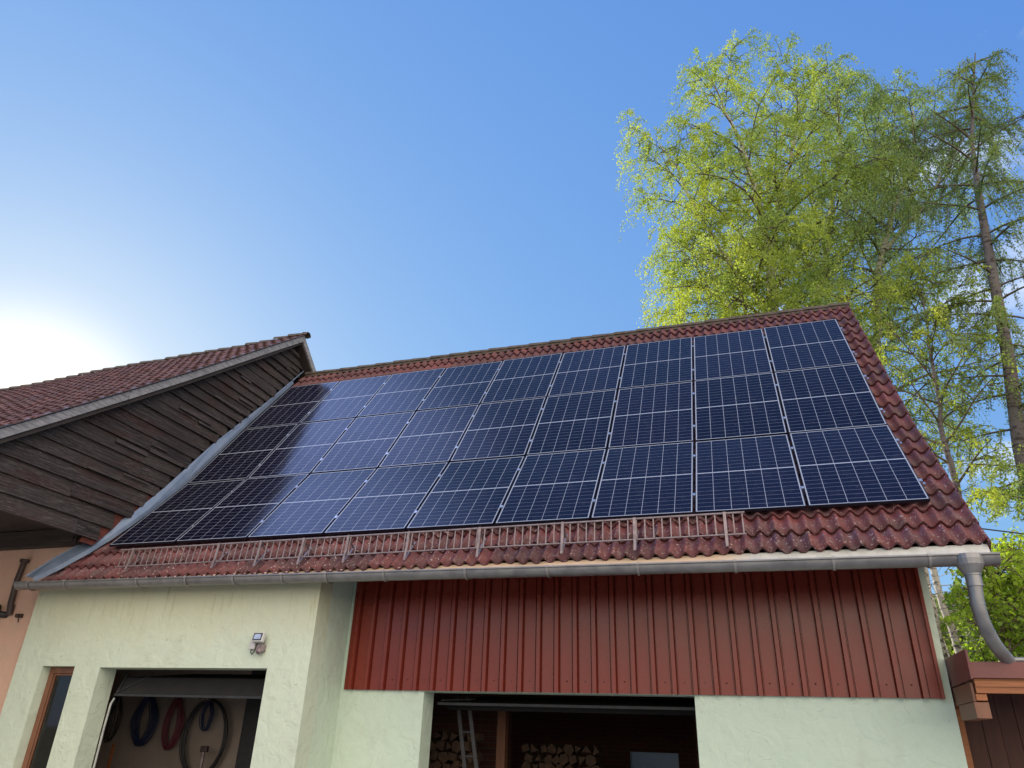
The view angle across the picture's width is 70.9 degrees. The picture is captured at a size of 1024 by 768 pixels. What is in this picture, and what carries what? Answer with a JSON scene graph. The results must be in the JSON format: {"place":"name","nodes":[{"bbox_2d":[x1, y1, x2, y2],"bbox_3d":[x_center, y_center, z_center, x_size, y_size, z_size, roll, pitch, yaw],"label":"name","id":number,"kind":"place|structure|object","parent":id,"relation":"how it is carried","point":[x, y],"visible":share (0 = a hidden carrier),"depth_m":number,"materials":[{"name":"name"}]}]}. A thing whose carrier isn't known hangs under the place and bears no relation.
{"place":"outdoors","nodes":[
{"label":"outdoors","id":0,"kind":"place"},
{"bbox_2d":[432,760,442,767],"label":"firewood log","id":1,"kind":"object","parent":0,"point":[438,764],"visible":0.6,"depth_m":9.44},
{"bbox_2d":[430,750,445,759],"bbox_3d":[-0.980,4.989,9.674,0.122,0.128,0.330,-7,-28,17],"label":"firewood log","id":2,"kind":"object","parent":1,"relation":"on","point":[434,754],"visible":0.57,"depth_m":9.54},
{"bbox_2d":[430,739,439,750],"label":"firewood log","id":3,"kind":"object","parent":2,"relation":"on","point":[433,742],"visible":0.35,"depth_m":9.60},
{"bbox_2d":[438,752,453,762],"bbox_3d":[-0.860,4.988,9.611,0.154,0.144,0.330,8,-23,20],"label":"firewood log","id":4,"kind":"object","parent":1,"relation":"on","point":[442,757],"visible":0.71,"depth_m":9.48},
{"bbox_2d":[436,741,450,750],"bbox_3d":[-0.915,4.893,9.724,0.119,0.120,0.330,-6,-28,16],"label":"firewood log","id":5,"kind":"object","parent":4,"relation":"on","point":[441,745],"visible":0.71,"depth_m":9.60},
{"bbox_2d":[441,730,452,740],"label":"firewood log","id":6,"kind":"object","parent":5,"relation":"on","point":[446,734],"visible":0.73,"depth_m":9.58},
{"bbox_2d":[446,742,452,749],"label":"firewood log","id":7,"kind":"object","parent":4,"relation":"on","point":[449,746],"visible":0.46,"depth_m":9.56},
{"bbox_2d":[450,732,459,741],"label":"firewood log","id":8,"kind":"object","parent":7,"relation":"on","point":[454,737],"visible":0.64,"depth_m":9.57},
{"bbox_2d":[0,0,1023,597],"label":"sky","id":9,"kind":"structure","parent":0,"point":[380,181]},
{"bbox_2d":[928,567,999,661],"bbox_3d":[8.634,5.441,12.342,1.418,5.014,1.799,18,-30,-28],"label":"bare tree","id":10,"kind":"object","parent":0,"point":[956,573],"visible":0.07,"depth_m":13.45,"materials":[{"name":"brown wood"}]},
{"bbox_2d":[982,528,1023,533],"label":"overhead cable","id":11,"kind":"object","parent":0,"point":[1002,531],"visible":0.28,"depth_m":12.46,"materials":[{"name":"black plastic"}]},
{"label":"ground","id":12,"kind":"structure","parent":0,"visible":0},
{"bbox_2d":[0,332,315,713],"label":"timber barn","id":13,"kind":"structure","parent":12,"relation":"on","point":[92,457],"depth_m":10.83,"materials":[{"name":"ceramic"}]},
{"bbox_2d":[0,604,7,617],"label":"pipe elbow","id":14,"kind":"object","parent":13,"relation":"attached to","point":[3,614],"visible":0.91,"depth_m":10.11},
{"bbox_2d":[6,558,29,614],"bbox_3d":[-7.074,2.893,10.261,0.128,0.781,0.123,-7,-28,17],"label":"drain pipe","id":15,"kind":"object","parent":13,"relation":"attached to","point":[13,592],"visible":0.96,"depth_m":10.22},
{"bbox_2d":[15,613,23,622],"bbox_3d":[-6.895,3.263,10.033,0.090,0.118,0.078,-7,-28,17],"label":"wall bracket","id":16,"kind":"object","parent":13,"relation":"attached to","point":[17,615],"depth_m":10.03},
{"bbox_2d":[0,302,1023,767],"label":"garage building","id":17,"kind":"structure","parent":12,"relation":"on","point":[792,638],"depth_m":8.36,"materials":[{"name":"red paint"}]},
{"bbox_2d":[21,667,74,767],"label":"window","id":18,"kind":"structure","parent":17,"relation":"in","point":[38,751],"depth_m":9.15,"materials":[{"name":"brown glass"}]},
{"bbox_2d":[94,673,117,755],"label":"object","id":19,"kind":"object","parent":17,"relation":"on","point":[114,681],"visible":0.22,"depth_m":11.04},
{"bbox_2d":[106,743,114,767],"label":"wooden stake","id":20,"kind":"object","parent":17,"relation":"on","point":[110,756],"visible":1,"depth_m":10.64,"materials":[{"name":"brown wood"}]},
{"bbox_2d":[104,696,122,742],"bbox_3d":[-6.132,5.150,11.101,0.306,0.705,0.168,-7,-28,17],"label":"cable coil","id":21,"kind":"object","parent":17,"relation":"hanging from","point":[116,726],"visible":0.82,"depth_m":11.05,"materials":[{"name":"black plastic"}]},
{"bbox_2d":[130,697,158,745],"bbox_3d":[-5.571,5.087,10.930,0.493,0.749,0.168,-7,-28,17],"label":"cable coil","id":22,"kind":"object","parent":17,"relation":"hanging from","point":[153,723],"visible":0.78,"depth_m":10.87,"materials":[{"name":"plastic"}]},
{"bbox_2d":[161,697,183,749],"bbox_3d":[-5.055,5.063,10.756,0.402,0.748,0.168,-7,-28,17],"label":"cable coil","id":23,"kind":"object","parent":17,"relation":"hanging from","point":[177,701],"visible":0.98,"depth_m":10.71,"materials":[{"name":"plastic"}]},
{"bbox_2d":[114,673,265,698],"bbox_3d":[-3.712,3.978,9.495,2.400,0.375,1.419,-7,-28,17],"label":"garage door","id":24,"kind":"structure","parent":17,"relation":"in","point":[234,686],"depth_m":8.96,"materials":[{"name":"metal"}]},
{"bbox_2d":[179,699,227,767],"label":"garden hose","id":25,"kind":"object","parent":17,"relation":"hanging from","point":[192,714],"visible":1,"depth_m":10.49,"materials":[{"name":"black plastic"}]},
{"bbox_2d":[199,746,208,767],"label":"garden tool","id":26,"kind":"object","parent":17,"relation":"on","point":[203,749],"visible":1,"depth_m":10.21,"materials":[{"name":"metal"}]},
{"bbox_2d":[199,698,213,730],"bbox_3d":[-4.498,4.868,10.605,0.190,0.456,0.188,14,-29,-22],"label":"cable coil","id":27,"kind":"object","parent":17,"relation":"hanging from","point":[203,712],"visible":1,"depth_m":10.58,"materials":[{"name":"plastic"}]},
{"bbox_2d":[249,632,265,654],"bbox_3d":[-3.023,3.062,8.481,0.240,0.247,0.123,-7,-28,17],"label":"floodlight","id":28,"kind":"object","parent":17,"relation":"attached to","point":[258,637],"visible":1,"depth_m":8.45,"materials":[{"name":"white plastic"}]},
{"bbox_2d":[115,511,746,571],"bbox_3d":[-1.426,1.935,8.517,8.040,0.374,0.250,-7,-28,17],"label":"snow guard","id":29,"kind":"object","parent":17,"relation":"on","point":[562,543],"visible":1,"depth_m":8.32,"materials":[{"name":"metal"}]},
{"bbox_2d":[455,693,478,767],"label":"ladder","id":30,"kind":"object","parent":17,"relation":"on","point":[474,756],"visible":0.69,"depth_m":8.77,"materials":[{"name":"metal"}]},
{"bbox_2d":[191,479,925,526],"bbox_3d":[-0.624,1.594,9.000,10.380,0.050,0.086,-7,-70,17],"label":"mounting rail","id":31,"kind":"object","parent":17,"relation":"attached to","point":[802,488],"visible":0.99,"depth_m":8.16,"materials":[{"name":"metal"}]},
{"bbox_2d":[109,479,245,546],"bbox_3d":[-4.950,1.906,10.783,1.134,1.742,0.036,-7,-70,17],"label":"solar panel","id":32,"kind":"object","parent":31,"relation":"attached to","point":[175,517],"visible":0.94,"depth_m":10.66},
{"bbox_2d":[176,473,309,542],"bbox_3d":[-3.851,1.776,10.448,1.134,1.742,0.036,-7,-70,17],"label":"solar panel","id":33,"kind":"object","parent":31,"relation":"attached to","point":[245,508],"visible":1,"depth_m":10.33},
{"bbox_2d":[324,462,448,534],"bbox_3d":[-1.656,1.527,9.784,1.134,1.742,0.034,-7,-70,17],"label":"solar panel","id":34,"kind":"object","parent":31,"relation":"attached to","point":[387,499],"visible":1,"depth_m":9.66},
{"bbox_2d":[495,449,606,525],"bbox_3d":[0.540,1.275,9.119,1.134,1.742,0.034,-7,-70,17],"label":"solar panel","id":35,"kind":"object","parent":31,"relation":"attached to","point":[554,487],"visible":1,"depth_m":8.98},
{"bbox_2d":[591,441,693,519],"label":"solar panel","id":36,"kind":"object","parent":31,"relation":"attached to","point":[647,481],"visible":0.88,"depth_m":8.65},
{"bbox_2d":[789,425,929,507],"bbox_3d":[3.833,0.896,8.120,1.134,1.742,0.034,-7,-70,17],"label":"solar panel","id":37,"kind":"object","parent":31,"relation":"attached to","point":[860,466],"visible":1,"depth_m":7.97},
{"bbox_2d":[230,439,901,492],"bbox_3d":[-0.406,1.241,9.856,10.380,0.050,0.086,-7,-70,17],"label":"mounting rail","id":38,"kind":"object","parent":17,"relation":"attached to","point":[898,440],"visible":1,"depth_m":9.01,"materials":[{"name":"metal"}]},
{"bbox_2d":[247,468,376,538],"bbox_3d":[-2.755,1.655,10.118,1.134,1.742,0.035,-7,-70,17],"label":"solar panel","id":39,"kind":"object","parent":38,"relation":"attached to","point":[314,504],"visible":1,"depth_m":9.99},
{"bbox_2d":[406,456,524,530],"bbox_3d":[-0.558,1.405,9.453,1.134,1.742,0.036,-7,-70,17],"label":"solar panel","id":40,"kind":"object","parent":38,"relation":"attached to","point":[470,493],"visible":0.99,"depth_m":9.32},
{"bbox_2d":[695,434,806,513],"bbox_3d":[2.736,1.027,8.455,1.134,1.742,0.036,-7,-70,17],"label":"solar panel","id":41,"kind":"object","parent":38,"relation":"attached to","point":[752,474],"visible":0.93,"depth_m":8.32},
{"bbox_2d":[437,696,695,710],"bbox_3d":[0.790,3.960,8.941,3.030,0.185,1.617,-7,-28,17],"label":"garage door","id":42,"kind":"structure","parent":17,"relation":"in","point":[650,704],"depth_m":8.62,"materials":[{"name":"metal"}]},
{"bbox_2d":[258,408,885,465],"bbox_3d":[-0.226,0.908,10.576,10.380,0.050,0.086,-7,-65,17],"label":"mounting rail","id":43,"kind":"object","parent":17,"relation":"attached to","point":[881,409],"visible":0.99,"depth_m":9.74,"materials":[{"name":"metal"}]},
{"bbox_2d":[188,424,298,483],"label":"solar panel","id":44,"kind":"object","parent":43,"relation":"attached to","point":[245,453],"visible":1,"depth_m":12.26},
{"bbox_2d":[379,404,478,467],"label":"solar panel","id":45,"kind":"object","parent":43,"relation":"attached to","point":[430,436],"visible":1,"depth_m":11.25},
{"bbox_2d":[608,381,693,447],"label":"solar panel","id":46,"kind":"object","parent":43,"relation":"attached to","point":[654,414],"visible":1,"depth_m":10.25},
{"bbox_2d":[286,375,868,435],"bbox_3d":[-0.025,0.479,11.401,10.380,0.050,0.086,-7,-65,17],"label":"mounting rail","id":47,"kind":"object","parent":17,"relation":"attached to","point":[865,376],"visible":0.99,"depth_m":10.57,"materials":[{"name":"metal"}]},
{"bbox_2d":[248,418,355,477],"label":"solar panel","id":48,"kind":"object","parent":47,"relation":"attached to","point":[303,448],"visible":1,"depth_m":11.93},
{"bbox_2d":[311,411,415,473],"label":"solar panel","id":49,"kind":"object","parent":47,"relation":"attached to","point":[367,442],"visible":1,"depth_m":11.58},
{"bbox_2d":[450,397,545,461],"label":"solar panel","id":50,"kind":"object","parent":47,"relation":"attached to","point":[504,429],"visible":1,"depth_m":10.91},
{"bbox_2d":[526,389,616,454],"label":"solar panel","id":51,"kind":"object","parent":47,"relation":"attached to","point":[575,422],"visible":1,"depth_m":10.58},
{"bbox_2d":[694,372,786,441],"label":"solar panel","id":52,"kind":"object","parent":47,"relation":"attached to","point":[743,406],"visible":1,"depth_m":9.90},
{"bbox_2d":[774,363,887,433],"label":"solar panel","id":53,"kind":"object","parent":47,"relation":"attached to","point":[828,398],"visible":1,"depth_m":9.58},
{"bbox_2d":[307,351,856,413],"bbox_3d":[0.148,0.119,12.106,10.380,0.050,0.086,-7,-66,17],"label":"mounting rail","id":54,"kind":"object","parent":17,"relation":"attached to","point":[853,352],"visible":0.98,"depth_m":11.28,"materials":[{"name":"metal"}]},
{"bbox_2d":[246,381,339,428],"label":"solar panel","id":55,"kind":"object","parent":54,"relation":"attached to","point":[294,405],"visible":1,"depth_m":13.79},
{"bbox_2d":[357,368,445,416],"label":"solar panel","id":56,"kind":"object","parent":54,"relation":"attached to","point":[403,392],"visible":1,"depth_m":13.12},
{"bbox_2d":[330,327,844,390],"bbox_3d":[0.351,-0.299,12.936,10.380,0.050,0.086,-7,-66,17],"label":"mounting rail","id":57,"kind":"object","parent":17,"relation":"attached to","point":[841,328],"visible":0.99,"depth_m":12.08,"materials":[{"name":"metal"}]},
{"bbox_2d":[300,375,390,423],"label":"solar panel","id":58,"kind":"object","parent":57,"relation":"attached to","point":[347,399],"visible":1,"depth_m":13.46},
{"bbox_2d":[417,361,502,410],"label":"solar panel","id":59,"kind":"object","parent":57,"relation":"attached to","point":[465,385],"visible":1,"depth_m":12.79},
{"bbox_2d":[480,353,562,403],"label":"solar panel","id":60,"kind":"object","parent":57,"relation":"attached to","point":[524,378],"visible":1,"depth_m":12.46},
{"bbox_2d":[548,345,625,396],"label":"solar panel","id":61,"kind":"object","parent":57,"relation":"attached to","point":[592,370],"visible":1,"depth_m":12.13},
{"bbox_2d":[619,337,692,388],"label":"solar panel","id":62,"kind":"object","parent":57,"relation":"attached to","point":[659,362],"visible":1,"depth_m":11.79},
{"bbox_2d":[693,328,772,380],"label":"solar panel","id":63,"kind":"object","parent":57,"relation":"attached to","point":[732,354],"visible":1,"depth_m":11.46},
{"bbox_2d":[763,319,857,371],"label":"solar panel","id":64,"kind":"object","parent":57,"relation":"attached to","point":[809,345],"visible":1,"depth_m":11.12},
{"bbox_2d":[630,752,678,767],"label":"window","id":65,"kind":"structure","parent":17,"relation":"in","point":[637,759],"depth_m":13.40,"materials":[{"name":"grey glass"}]},
{"bbox_2d":[612,25,958,395],"bbox_3d":[8.294,-1.603,22.254,10.118,26.445,9.656,-7,-28,17],"label":"birch tree","id":66,"kind":"object","parent":12,"relation":"on","point":[732,277],"visible":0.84,"depth_m":23.61,"materials":[{"name":"green plant"}]},
{"bbox_2d":[699,55,984,467],"bbox_3d":[10.784,-1.098,23.193,10.140,26.530,8.330,-7,-28,17],"label":"birch tree","id":67,"kind":"object","parent":12,"relation":"on","point":[860,118],"visible":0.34,"depth_m":25.59,"materials":[{"name":"green plant"}]},
{"bbox_2d":[806,66,1023,656],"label":"birch tree","id":68,"kind":"object","parent":12,"relation":"on","point":[884,248],"visible":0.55,"depth_m":23.42,"materials":[{"name":"green plant"}]},
{"bbox_2d":[867,241,1023,661],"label":"young birch","id":69,"kind":"object","parent":12,"relation":"on","point":[940,419],"visible":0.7,"depth_m":17.35,"materials":[{"name":"green plant"}]},
{"bbox_2d":[874,48,1023,488],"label":"larch tree","id":70,"kind":"object","parent":12,"relation":"on","point":[1000,319],"visible":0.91,"depth_m":18.43,"materials":[{"name":"green plant"}]},
{"bbox_2d":[927,583,980,669],"bbox_3d":[7.791,5.438,12.404,1.574,5.002,1.487,0,-26,4],"label":"bare tree","id":71,"kind":"object","parent":12,"relation":"on","point":[944,651],"visible":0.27,"depth_m":12.86,"materials":[{"name":"grey wood"}]},
{"bbox_2d":[930,567,987,653],"bbox_3d":[8.451,5.752,12.985,1.554,5.004,1.651,23,-33,-36],"label":"bare tree","id":72,"kind":"object","parent":12,"relation":"on","point":[944,612],"visible":0.21,"depth_m":13.70,"materials":[{"name":"white wood"}]},
{"bbox_2d":[932,576,999,660],"bbox_3d":[27.470,11.617,27.564,30.050,9.657,10.944,-7,-28,17],"label":"wood","id":73,"kind":"object","parent":12,"relation":"on","point":[948,642],"visible":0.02,"depth_m":27.51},
{"bbox_2d":[936,529,1023,661],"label":"beech tree","id":74,"kind":"object","parent":12,"relation":"on","point":[995,598],"visible":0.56,"depth_m":10.75,"materials":[{"name":"green plant"}]},
{"bbox_2d":[944,649,1023,767],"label":"carport","id":75,"kind":"object","parent":12,"relation":"on","point":[988,699],"visible":0.76,"depth_m":7.00,"materials":[{"name":"brown wood"}]},
{"bbox_2d":[949,526,1023,661],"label":"beech tree","id":76,"kind":"object","parent":12,"relation":"on","point":[975,645],"visible":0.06,"depth_m":14.47,"materials":[{"name":"green plant"}]},
{"bbox_2d":[953,460,1023,589],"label":"tree","id":77,"kind":"object","parent":12,"relation":"on","point":[1004,496],"visible":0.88,"depth_m":14.47,"materials":[{"name":"green plant"}]},
{"bbox_2d":[968,536,1023,656],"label":"beech tree","id":78,"kind":"object","parent":12,"relation":"on","point":[1003,546],"visible":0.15,"depth_m":12.08,"materials":[{"name":"green plant"}]},
{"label":"firewood log","id":79,"kind":"object","parent":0,"visible":0},
{"bbox_2d":[443,763,452,767],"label":"firewood log","id":80,"kind":"object","parent":79,"relation":"on","point":[446,765],"visible":0.56,"depth_m":9.39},
{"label":"firewood log","id":81,"kind":"object","parent":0,"visible":0},
{"bbox_2d":[450,760,466,767],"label":"firewood log","id":82,"kind":"object","parent":81,"relation":"on","point":[455,764],"visible":0.64,"depth_m":9.39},
{"bbox_2d":[448,752,460,760],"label":"firewood log","id":83,"kind":"object","parent":82,"relation":"on","point":[453,756],"visible":0.64,"depth_m":9.45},
{"bbox_2d":[452,740,467,752],"bbox_3d":[-0.676,4.857,9.632,0.148,0.150,0.330,-14,-30,14],"label":"firewood log","id":84,"kind":"object","parent":83,"relation":"on","point":[456,746],"visible":0.4,"depth_m":9.50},
{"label":"firewood log","id":85,"kind":"object","parent":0,"visible":0},
{"bbox_2d":[459,762,473,767],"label":"firewood log","id":86,"kind":"object","parent":85,"relation":"on","point":[469,765],"visible":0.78,"depth_m":9.40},
{"bbox_2d":[466,752,483,763],"bbox_3d":[-0.501,4.959,9.543,0.143,0.140,0.330,-2,-26,21],"label":"firewood log","id":87,"kind":"object","parent":86,"relation":"on","point":[480,758],"visible":0.64,"depth_m":9.50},
{"bbox_2d":[460,741,476,750],"bbox_3d":[-0.578,4.833,9.600,0.119,0.116,0.330,-6,-27,16],"label":"firewood log","id":88,"kind":"object","parent":87,"relation":"on","point":[468,746],"visible":0.57,"depth_m":9.47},
{"bbox_2d":[467,733,483,742],"bbox_3d":[-0.488,4.735,9.614,0.120,0.118,0.330,-8,-28,19],"label":"firewood log","id":89,"kind":"object","parent":88,"relation":"on","point":[479,737],"visible":0.71,"depth_m":9.56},
{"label":"firewood log","id":90,"kind":"object","parent":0,"visible":0},
{"bbox_2d":[521,761,535,767],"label":"firewood log","id":91,"kind":"object","parent":90,"relation":"on","point":[527,764],"visible":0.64,"depth_m":10.23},
{"bbox_2d":[524,753,536,762],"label":"firewood log","id":92,"kind":"object","parent":91,"relation":"on","point":[531,757],"visible":0.93,"depth_m":10.21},
{"bbox_2d":[521,744,530,751],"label":"firewood log","id":93,"kind":"object","parent":92,"relation":"on","point":[526,747],"visible":0.79,"depth_m":10.27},
{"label":"firewood log","id":94,"kind":"object","parent":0,"visible":0},
{"bbox_2d":[539,762,546,767],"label":"firewood log","id":95,"kind":"object","parent":94,"relation":"on","point":[542,764],"visible":0.56,"depth_m":10.13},
{"bbox_2d":[535,754,545,760],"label":"firewood log","id":96,"kind":"object","parent":95,"relation":"on","point":[540,757],"visible":0.82,"depth_m":10.21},
{"bbox_2d":[531,744,540,751],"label":"firewood log","id":97,"kind":"object","parent":96,"relation":"on","point":[535,748],"visible":0.91,"depth_m":10.25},
{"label":"firewood log","id":98,"kind":"object","parent":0,"visible":0},
{"bbox_2d":[545,763,555,767],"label":"firewood log","id":99,"kind":"object","parent":98,"relation":"on","point":[551,765],"visible":0.67,"depth_m":10.07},
{"bbox_2d":[543,754,555,763],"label":"firewood log","id":100,"kind":"object","parent":99,"relation":"on","point":[548,758],"visible":0.71,"depth_m":10.17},
{"bbox_2d":[541,744,549,752],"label":"firewood log","id":101,"kind":"object","parent":100,"relation":"on","point":[544,749],"visible":0.71,"depth_m":10.24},
{"bbox_2d":[547,743,558,752],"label":"firewood log","id":102,"kind":"object","parent":100,"relation":"on","point":[552,748],"visible":0.77,"depth_m":10.20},
{"bbox_2d":[551,754,559,764],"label":"firewood log","id":103,"kind":"object","parent":99,"relation":"on","point":[555,760],"visible":0.57,"depth_m":10.10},
{"bbox_2d":[557,746,564,753],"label":"firewood log","id":104,"kind":"object","parent":103,"relation":"on","point":[560,750],"visible":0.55,"depth_m":10.14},
{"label":"firewood log","id":105,"kind":"object","parent":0,"visible":0},
{"bbox_2d":[556,764,566,767],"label":"firewood log","id":106,"kind":"object","parent":105,"relation":"on","point":[560,766],"visible":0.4,"depth_m":10.03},
{"bbox_2d":[558,754,569,764],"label":"firewood log","id":107,"kind":"object","parent":106,"relation":"on","point":[563,759],"visible":0.77,"depth_m":10.05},
{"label":"firewood log","id":108,"kind":"object","parent":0,"visible":0},
{"bbox_2d":[565,764,577,767],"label":"firewood log","id":109,"kind":"object","parent":108,"relation":"on","point":[571,766],"visible":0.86,"depth_m":10.04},
{"bbox_2d":[568,755,581,764],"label":"firewood log","id":110,"kind":"object","parent":109,"relation":"on","point":[573,759],"visible":0.79,"depth_m":10.02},
{"bbox_2d":[563,744,576,754],"bbox_3d":[0.845,5.224,10.280,0.148,0.150,0.330,26,-15,28],"label":"firewood log","id":111,"kind":"object","parent":110,"relation":"on","point":[568,749],"visible":0.8,"depth_m":10.15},
{"bbox_2d":[575,746,583,752],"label":"firewood log","id":112,"kind":"object","parent":110,"relation":"on","point":[578,749],"visible":0.91,"depth_m":10.09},
{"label":"firewood log","id":113,"kind":"object","parent":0,"visible":0},
{"bbox_2d":[591,764,605,767],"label":"firewood log","id":114,"kind":"object","parent":113,"relation":"on","point":[599,766],"visible":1,"depth_m":9.91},
{"bbox_2d":[586,755,600,766],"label":"firewood log","id":115,"kind":"object","parent":114,"relation":"on","point":[591,760],"visible":0.9,"depth_m":9.95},
{"bbox_2d":[582,745,593,752],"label":"firewood log","id":116,"kind":"object","parent":115,"relation":"on","point":[589,748],"visible":0.91,"depth_m":10.02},
{"bbox_2d":[593,745,603,755],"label":"firewood log","id":117,"kind":"object","parent":115,"relation":"on","point":[598,750],"visible":1,"depth_m":10.06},
{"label":"firewood log","id":118,"kind":"object","parent":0,"visible":0},
{"bbox_2d":[578,756,585,764],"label":"firewood log","id":119,"kind":"object","parent":118,"relation":"on","point":[582,760],"visible":0.82,"depth_m":10.01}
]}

